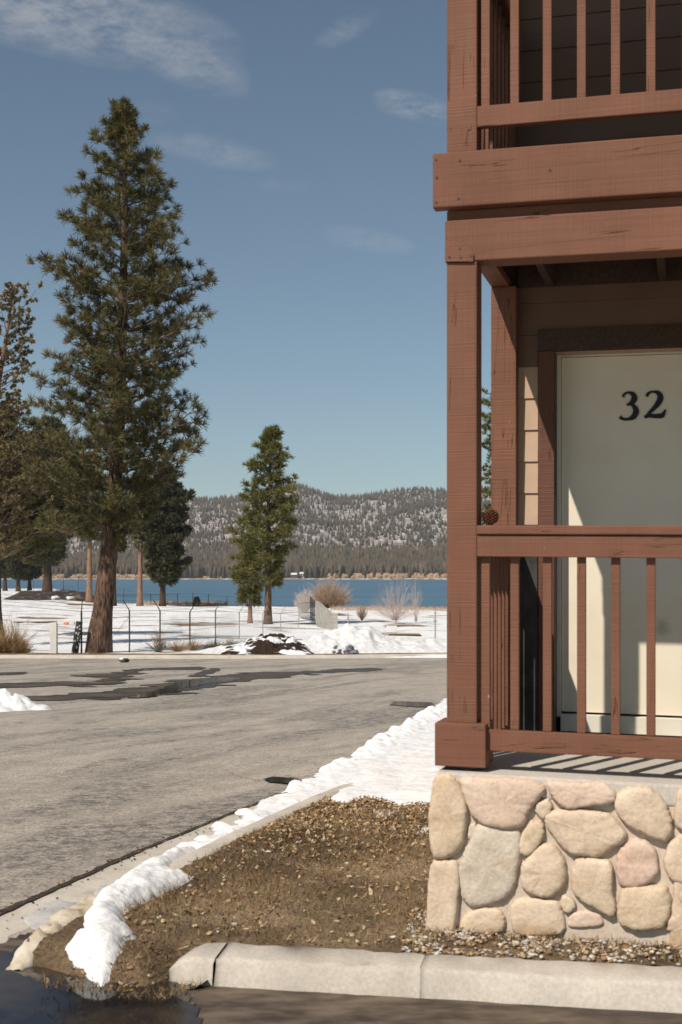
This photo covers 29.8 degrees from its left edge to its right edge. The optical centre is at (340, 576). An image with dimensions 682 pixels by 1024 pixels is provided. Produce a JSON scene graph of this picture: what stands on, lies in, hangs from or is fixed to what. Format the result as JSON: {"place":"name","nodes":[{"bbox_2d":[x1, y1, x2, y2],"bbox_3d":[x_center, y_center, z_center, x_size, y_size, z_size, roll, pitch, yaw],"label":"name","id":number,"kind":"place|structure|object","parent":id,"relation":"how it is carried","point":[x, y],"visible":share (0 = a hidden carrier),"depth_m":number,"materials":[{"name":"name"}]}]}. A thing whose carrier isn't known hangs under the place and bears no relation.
{"place":"outdoors","nodes":[
{"label":"outdoors","id":0,"kind":"place"},
{"bbox_2d":[1,589,446,657],"bbox_3d":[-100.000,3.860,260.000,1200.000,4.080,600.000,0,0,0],"label":"ground","id":1,"kind":"structure","parent":0,"point":[307,628],"depth_m":106.11,"materials":[{"name":"white snow"}]},
{"bbox_2d":[1,556,9,590],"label":"pine tree","id":2,"kind":"object","parent":1,"relation":"on","point":[4,569],"visible":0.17,"depth_m":389.19,"materials":[{"name":"green plant"}]},
{"bbox_2d":[0,621,31,652],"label":"brush","id":3,"kind":"object","parent":1,"relation":"on","point":[6,642],"visible":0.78,"depth_m":53.85,"materials":[{"name":"beige plant"}]},
{"bbox_2d":[4,553,31,591],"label":"pine tree","id":4,"kind":"object","parent":1,"relation":"on","point":[18,570],"visible":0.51,"depth_m":368.60,"materials":[{"name":"green plant"}]},
{"bbox_2d":[0,609,38,643],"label":"bare shrub","id":5,"kind":"object","parent":1,"relation":"on","point":[17,627],"visible":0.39,"depth_m":57.97,"materials":[{"name":"brown plant"}]},
{"bbox_2d":[8,637,36,652],"bbox_3d":[-13.356,2.848,53.610,1.345,0.784,1.308,0,0,0],"label":"brush","id":6,"kind":"object","parent":1,"relation":"on","point":[25,649],"visible":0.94,"depth_m":53.47,"materials":[{"name":"brown plant"}]},
{"bbox_2d":[0,280,53,552],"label":"pine tree","id":7,"kind":"object","parent":1,"relation":"on","point":[7,474],"visible":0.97,"depth_m":61.92,"materials":[{"name":"green plant"}]},
{"bbox_2d":[23,563,43,589],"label":"pine tree","id":8,"kind":"object","parent":1,"relation":"on","point":[36,571],"visible":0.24,"depth_m":398.36,"materials":[{"name":"green plant"}]},
{"bbox_2d":[14,617,64,621],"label":"bare patch","id":9,"kind":"object","parent":1,"relation":"on","point":[37,618],"visible":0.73,"depth_m":117.21,"materials":[{"name":"brown soil"}]},
{"bbox_2d":[0,398,88,635],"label":"pine tree","id":10,"kind":"object","parent":1,"relation":"on","point":[37,532],"visible":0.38,"depth_m":74.45,"materials":[{"name":"green plant"}]},
{"bbox_2d":[8,412,80,590],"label":"pine tree","id":11,"kind":"object","parent":1,"relation":"on","point":[47,560],"visible":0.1,"depth_m":288.16,"materials":[{"name":"green plant"}]},
{"bbox_2d":[3,590,93,600],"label":"earth bank","id":12,"kind":"structure","parent":1,"relation":"on","point":[47,595],"depth_m":229.07,"materials":[{"name":"brown soil"}]},
{"bbox_2d":[64,621,74,624],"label":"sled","id":13,"kind":"object","parent":1,"relation":"on","point":[70,623],"visible":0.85,"depth_m":101.78,"materials":[{"name":"orange plastic"}]},
{"bbox_2d":[55,601,92,605],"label":"bare patch","id":14,"kind":"object","parent":1,"relation":"on","point":[76,604],"visible":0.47,"depth_m":188.91,"materials":[{"name":"brown soil"}]},
{"bbox_2d":[71,621,82,652],"bbox_3d":[-11.202,2.598,54.300,0.480,1.436,0.300,0,0,0],"label":"post","id":15,"kind":"object","parent":1,"relation":"on","point":[77,637],"visible":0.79,"depth_m":54.18,"materials":[{"name":"black"}]},
{"bbox_2d":[73,593,82,599],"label":"brush","id":16,"kind":"object","parent":1,"relation":"on","point":[77,597],"visible":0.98,"depth_m":224.78,"materials":[{"name":"brown plant"}]},
{"bbox_2d":[68,451,106,602],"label":"pine tree","id":17,"kind":"object","parent":1,"relation":"on","point":[89,596],"visible":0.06,"depth_m":204.62,"materials":[{"name":"green plant"}]},
{"bbox_2d":[94,479,126,605],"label":"pine tree","id":18,"kind":"object","parent":1,"relation":"on","point":[119,550],"visible":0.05,"depth_m":187.73,"materials":[{"name":"green plant"}]},
{"bbox_2d":[20,95,218,652],"bbox_3d":[-9.392,-8.497,55.138,8.635,24.366,8.282,0,0,0],"label":"pine tree","id":19,"kind":"object","parent":1,"relation":"on","point":[109,519],"visible":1,"depth_m":54.23,"materials":[{"name":"green plant"}]},
{"bbox_2d":[34,578,227,605],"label":"shore fence","id":20,"kind":"object","parent":1,"relation":"on","point":[192,599],"visible":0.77,"depth_m":194.95,"materials":[{"name":"metal"}]},
{"bbox_2d":[129,459,151,605],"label":"pine tree","id":21,"kind":"object","parent":1,"relation":"on","point":[138,544],"visible":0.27,"depth_m":185.68,"materials":[{"name":"green plant"}]},
{"bbox_2d":[0,594,302,652],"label":"chain link fence","id":22,"kind":"object","parent":1,"relation":"on","point":[160,624],"visible":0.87,"depth_m":59.43,"materials":[{"name":"metal"}]},
{"bbox_2d":[144,628,169,651],"bbox_3d":[-7.916,2.713,55.243,1.256,1.119,1.566,0,0,0],"label":"bare shrub","id":23,"kind":"object","parent":1,"relation":"on","point":[160,647],"visible":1,"depth_m":55.15,"materials":[{"name":"brown plant"}]},
{"bbox_2d":[141,460,196,605],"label":"pine tree","id":24,"kind":"object","parent":1,"relation":"on","point":[164,549],"visible":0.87,"depth_m":183.27,"materials":[{"name":"green plant"}]},
{"bbox_2d":[167,639,191,651],"bbox_3d":[-7.191,2.965,56.235,1.169,0.648,1.268,0,0,-37],"label":"brush","id":25,"kind":"object","parent":1,"relation":"on","point":[176,648],"visible":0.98,"depth_m":56.11,"materials":[{"name":"beige plant"}]},
{"bbox_2d":[184,638,202,650],"bbox_3d":[-6.618,2.917,56.997,1.062,0.765,1.070,0,0,0],"label":"brush","id":26,"kind":"object","parent":1,"relation":"on","point":[194,647],"visible":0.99,"depth_m":56.93,"materials":[{"name":"beige plant"}]},
{"bbox_2d":[193,596,201,606],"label":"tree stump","id":27,"kind":"object","parent":1,"relation":"on","point":[197,599],"visible":0.77,"depth_m":186.58,"materials":[{"name":"brown wood"}]},
{"bbox_2d":[169,943,227,985],"bbox_3d":[-0.604,1.691,5.417,0.191,0.226,0.255,0,0,10],"label":"kerb stone","id":28,"kind":"object","parent":1,"relation":"on","point":[196,964],"visible":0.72,"depth_m":5.32,"materials":[{"name":"concrete"}]},
{"bbox_2d":[163,622,238,626],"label":"bare patch","id":29,"kind":"object","parent":1,"relation":"on","point":[200,624],"visible":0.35,"depth_m":104.62,"materials":[{"name":"brown soil"}]},
{"bbox_2d":[199,603,215,605],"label":"log","id":30,"kind":"object","parent":1,"relation":"on","point":[205,604],"visible":0.81,"depth_m":186.45,"materials":[{"name":"brown wood"}]},
{"bbox_2d":[201,638,226,648],"bbox_3d":[-5.662,3.029,57.835,1.528,0.562,1.401,0,0,0],"label":"brush","id":31,"kind":"object","parent":1,"relation":"on","point":[209,646],"visible":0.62,"depth_m":57.75,"materials":[{"name":"beige plant"}]},
{"bbox_2d":[0,653,428,654],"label":"verge","id":32,"kind":"structure","parent":1,"relation":"on","point":[164,654],"depth_m":52.09,"materials":[{"name":"beige concrete"}]},
{"bbox_2d":[50,622,57,652],"bbox_3d":[-11.936,2.612,53.200,0.280,1.423,0.260,0,0,0],"label":"marker post","id":33,"kind":"object","parent":32,"relation":"on","point":[53,637],"visible":0.78,"depth_m":53.07,"materials":[{"name":"white concrete"}]},
{"bbox_2d":[332,645,358,653],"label":"ice chunks","id":34,"kind":"object","parent":32,"relation":"on","point":[349,649],"visible":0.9,"depth_m":52.66,"materials":[{"name":"white ice"}]},
{"bbox_2d":[0,653,446,658],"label":"kerb","id":35,"kind":"structure","parent":1,"relation":"on","point":[196,656],"depth_m":51.33,"materials":[{"name":"concrete"}]},
{"bbox_2d":[222,635,239,645],"bbox_3d":[-5.009,3.006,58.564,1.397,0.626,1.281,0,0,0],"label":"brush","id":36,"kind":"object","parent":1,"relation":"on","point":[233,642],"visible":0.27,"depth_m":58.57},
{"bbox_2d":[232,536,264,622],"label":"pine tree","id":37,"kind":"object","parent":1,"relation":"on","point":[250,592],"visible":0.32,"depth_m":107.70,"materials":[{"name":"green plant"}]},
{"bbox_2d":[225,424,300,623],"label":"pine tree","id":38,"kind":"object","parent":1,"relation":"on","point":[270,436],"visible":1,"depth_m":99.36,"materials":[{"name":"green plant"}]},
{"bbox_2d":[221,633,313,654],"bbox_3d":[-3.110,2.790,53.100,4.140,0.899,2.760,0,0,0],"label":"bark heap","id":39,"kind":"object","parent":1,"relation":"on","point":[273,644],"visible":0.95,"depth_m":52.31,"materials":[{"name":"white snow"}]},
{"bbox_2d":[143,600,446,610],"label":"shore weeds","id":40,"kind":"object","parent":1,"relation":"on","point":[170,602],"visible":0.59,"depth_m":172.32,"materials":[{"name":"brown plant"}]},
{"bbox_2d":[293,589,315,611],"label":"bare shrub","id":41,"kind":"object","parent":1,"relation":"on","point":[308,598],"visible":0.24,"depth_m":149.86,"materials":[{"name":"beige plant"}]},
{"bbox_2d":[187,623,446,653],"bbox_3d":[1.266,2.670,55.834,16.302,1.351,6.444,0,0,-8],"label":"snow pile","id":42,"kind":"object","parent":1,"relation":"on","point":[367,639],"visible":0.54,"depth_m":53.95,"materials":[{"name":"white snow"}]},
{"bbox_2d":[298,596,337,629],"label":"slatted fence","id":43,"kind":"object","parent":1,"relation":"on","point":[319,606],"visible":0.86,"depth_m":95.56,"materials":[{"name":"metal"}]},
{"bbox_2d":[303,573,359,607],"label":"bare shrub","id":44,"kind":"object","parent":1,"relation":"on","point":[328,597],"visible":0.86,"depth_m":177.05,"materials":[{"name":"beige plant"}]},
{"bbox_2d":[356,603,368,620],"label":"bare shrub","id":45,"kind":"object","parent":1,"relation":"on","point":[360,613],"visible":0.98,"depth_m":111.90,"materials":[{"name":"brown plant"}]},
{"bbox_2d":[387,626,396,633],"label":"sign","id":46,"kind":"object","parent":1,"relation":"on","point":[391,628],"visible":0.93,"depth_m":80.00,"materials":[{"name":"metal"}]},
{"bbox_2d":[361,572,425,622],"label":"bare shrub","id":47,"kind":"object","parent":1,"relation":"on","point":[394,617],"visible":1,"depth_m":105.82,"materials":[{"name":"beige plant"}]},
{"bbox_2d":[384,633,420,634],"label":"bare patch","id":48,"kind":"object","parent":1,"relation":"on","point":[403,634],"visible":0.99,"depth_m":78.11,"materials":[{"name":"brown soil"}]},
{"bbox_2d":[383,624,422,626],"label":"bare patch","id":49,"kind":"object","parent":1,"relation":"on","point":[403,625],"visible":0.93,"depth_m":99.55,"materials":[{"name":"brown soil"}]},
{"bbox_2d":[407,578,422,622],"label":"bare shrub","id":50,"kind":"object","parent":1,"relation":"on","point":[416,616],"visible":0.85,"depth_m":107.96,"materials":[{"name":"beige plant"}]},
{"bbox_2d":[433,611,436,638],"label":"fence post","id":51,"kind":"object","parent":1,"relation":"on","point":[434,620],"visible":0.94,"depth_m":67.97,"materials":[{"name":"metal"}]},
{"bbox_2d":[482,387,490,524],"bbox_3d":[5.918,-2.541,45.899,3.306,11.738,3.531,0,0,0],"label":"pine tree","id":52,"kind":"object","parent":1,"relation":"on","point":[486,426],"visible":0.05,"depth_m":45.76,"materials":[{"name":"green plant"}]},
{"bbox_2d":[419,954,681,1012],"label":"kerb stone","id":53,"kind":"object","parent":1,"relation":"on","point":[578,984],"visible":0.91,"depth_m":5.09,"materials":[{"name":"concrete"}]},
{"bbox_2d":[425,0,681,965],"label":"lodge","id":54,"kind":"structure","parent":1,"relation":"on","point":[556,801],"depth_m":5.87,"materials":[{"name":"wood"}]},
{"bbox_2d":[482,508,498,524],"bbox_3d":[0.691,-0.278,5.916,0.081,0.078,0.081,0,0,0],"label":"pine cone","id":55,"kind":"object","parent":54,"relation":"on","point":[490,516],"visible":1,"depth_m":5.90,"materials":[{"name":"brown plant"}]},
{"bbox_2d":[561,354,681,715],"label":"door","id":56,"kind":"structure","parent":54,"relation":"in","point":[621,416],"depth_m":7.18,"materials":[{"name":"metal"}]},
{"bbox_2d":[1,580,446,608],"bbox_3d":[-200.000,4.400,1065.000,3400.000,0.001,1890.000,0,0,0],"label":"lake","id":57,"kind":"structure","parent":0,"point":[433,593],"depth_m":408.46,"materials":[{"name":"liquid"}]},
{"bbox_2d":[0,0,490,500],"label":"sky","id":58,"kind":"structure","parent":0,"point":[300,139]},
{"bbox_2d":[1,487,490,579],"bbox_3d":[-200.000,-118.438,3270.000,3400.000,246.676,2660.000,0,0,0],"label":"hills","id":59,"kind":"structure","parent":0,"point":[397,541],"depth_m":2661.85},
{"bbox_2d":[40,572,446,578],"bbox_3d":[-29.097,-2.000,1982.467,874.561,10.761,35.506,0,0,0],"label":"willow thicket","id":60,"kind":"object","parent":59,"relation":"on","point":[393,575],"visible":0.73,"depth_m":1972.16,"materials":[{"name":"beige plant"}]},
{"bbox_2d":[0,483,490,577],"bbox_3d":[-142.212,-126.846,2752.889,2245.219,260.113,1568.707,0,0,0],"label":"hillside forest","id":61,"kind":"object","parent":59,"relation":"on","point":[307,559],"visible":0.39,"depth_m":2462.07,"materials":[{"name":"green plant"}]},
{"bbox_2d":[291,573,296,577],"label":"cabin","id":62,"kind":"object","parent":59,"relation":"on","point":[293,575],"visible":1,"depth_m":1976.00,"materials":[{"name":"wood"}]},
{"bbox_2d":[0,658,495,957],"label":"road","id":63,"kind":"structure","parent":0,"point":[88,784],"depth_m":14.65,"materials":[{"name":"grey asphalt"}]},
{"bbox_2d":[0,672,24,674],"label":"wet streak","id":64,"kind":"object","parent":63,"relation":"on","point":[6,673],"visible":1,"depth_m":35.35,"materials":[{"name":"liquid"}]},
{"bbox_2d":[0,688,50,711],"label":"snow pile","id":65,"kind":"object","parent":63,"relation":"on","point":[9,701],"visible":1,"depth_m":20.49,"materials":[{"name":"white snow"}]},
{"bbox_2d":[6,894,96,970],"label":"kerb end","id":66,"kind":"structure","parent":63,"relation":"on","point":[57,922],"depth_m":5.78,"materials":[{"name":"concrete"}]},
{"bbox_2d":[0,669,148,687],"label":"wet streak","id":67,"kind":"object","parent":63,"relation":"on","point":[114,679],"visible":1,"depth_m":29.87,"materials":[{"name":"liquid"}]},
{"bbox_2d":[119,657,129,662],"bbox_3d":[-7.804,3.010,45.965,0.376,0.229,0.366,0,0,-45],"label":"rock","id":68,"kind":"object","parent":63,"relation":"on","point":[123,659],"visible":0.96,"depth_m":45.85,"materials":[{"name":"stone"}]},
{"bbox_2d":[0,804,257,942],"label":"gutter","id":69,"kind":"object","parent":63,"relation":"on","point":[78,890],"visible":0.1,"depth_m":7.12,"materials":[{"name":"concrete"}]},
{"bbox_2d":[23,900,76,929],"bbox_3d":[-1.450,1.698,6.434,0.300,0.022,0.690,0,0,0],"label":"ice patch","id":70,"kind":"object","parent":69,"relation":"on","point":[36,918],"visible":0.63,"depth_m":6.44,"materials":[{"name":"white ice"}]},
{"bbox_2d":[94,881,109,895],"bbox_3d":[-1.296,1.702,7.003,0.150,0.014,0.570,0,0,0],"label":"ice patch","id":71,"kind":"object","parent":69,"relation":"on","point":[98,889],"visible":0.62,"depth_m":6.99,"materials":[{"name":"white ice"}]},
{"bbox_2d":[0,792,287,914],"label":"pavement joint","id":72,"kind":"object","parent":63,"relation":"on","point":[36,896],"visible":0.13,"depth_m":7.36,"materials":[{"name":"black asphalt"}]},
{"bbox_2d":[5,793,280,928],"bbox_3d":[-0.394,1.803,10.292,0.288,0.243,9.812,0,0,18],"label":"joint grit","id":73,"kind":"object","parent":72,"relation":"on","point":[129,858],"visible":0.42,"depth_m":7.67,"materials":[{"name":"gravel"}]},
{"bbox_2d":[143,667,204,669],"bbox_3d":[-5.188,2.835,39.732,2.000,0.100,2.700,0,0,0],"label":"wet streak","id":74,"kind":"object","parent":63,"relation":"on","point":[171,668],"visible":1,"depth_m":39.32,"materials":[{"name":"liquid"}]},
{"bbox_2d":[126,677,241,697],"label":"meltwater","id":75,"kind":"structure","parent":63,"relation":"on","point":[180,685],"depth_m":28.79,"materials":[{"name":"liquid"}]},
{"bbox_2d":[25,668,382,700],"bbox_3d":[-2.623,2.526,31.552,3.396,0.630,18.320,0,0,17],"label":"wet streak","id":76,"kind":"object","parent":63,"relation":"on","point":[118,693],"visible":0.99,"depth_m":27.55,"materials":[{"name":"liquid"}]},
{"bbox_2d":[189,668,219,676],"bbox_3d":[-3.836,2.717,36.557,0.560,0.242,6.560,0,0,0],"label":"wet streak","id":77,"kind":"object","parent":63,"relation":"on","point":[205,672],"visible":1,"depth_m":36.06,"materials":[{"name":"liquid"}]},
{"bbox_2d":[264,776,301,782],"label":"meltwater","id":78,"kind":"structure","parent":63,"relation":"on","point":[279,779],"depth_m":11.24,"materials":[{"name":"liquid"}]},
{"bbox_2d":[169,783,425,997],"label":"kerb","id":79,"kind":"structure","parent":63,"relation":"on","point":[326,970],"depth_m":5.27,"materials":[{"name":"beige concrete"}]},
{"bbox_2d":[177,698,446,848],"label":"snow bank","id":80,"kind":"structure","parent":63,"relation":"on","point":[395,764],"depth_m":10.78,"materials":[{"name":"white snow"}]},
{"bbox_2d":[0,933,681,1023],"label":"wet pavement","id":81,"kind":"structure","parent":63,"relation":"on","point":[225,1005],"depth_m":4.97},
{"bbox_2d":[0,946,202,1023],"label":"puddle","id":82,"kind":"object","parent":81,"relation":"on","point":[26,997],"visible":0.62,"depth_m":5.05,"materials":[{"name":"liquid"}]},
{"bbox_2d":[390,701,435,706],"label":"meltwater","id":83,"kind":"structure","parent":63,"relation":"on","point":[413,704],"depth_m":21.98,"materials":[{"name":"liquid"}]},
{"bbox_2d":[25,792,681,1000],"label":"soil","id":84,"kind":"structure","parent":0,"point":[49,952],"depth_m":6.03,"materials":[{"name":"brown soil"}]},
{"bbox_2d":[65,846,195,986],"bbox_3d":[-1.006,1.625,6.401,0.462,0.212,2.492,0,0,0],"label":"snow patch","id":85,"kind":"object","parent":84,"relation":"on","point":[101,931],"visible":0.92,"depth_m":5.94,"materials":[{"name":"white snow"}]},
{"bbox_2d":[46,795,681,997],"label":"fallen leaves","id":86,"kind":"object","parent":84,"relation":"on","point":[353,823],"depth_m":7.44,"materials":[{"name":"brown plant"}]},
{"bbox_2d":[119,798,617,985],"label":"loose pebbles","id":87,"kind":"object","parent":84,"relation":"on","point":[233,923],"visible":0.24,"depth_m":6.20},
{"bbox_2d":[400,907,681,965],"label":"gravel","id":88,"kind":"structure","parent":84,"relation":"on","point":[530,952],"depth_m":5.49,"materials":[{"name":"beige gravel"}]}
]}

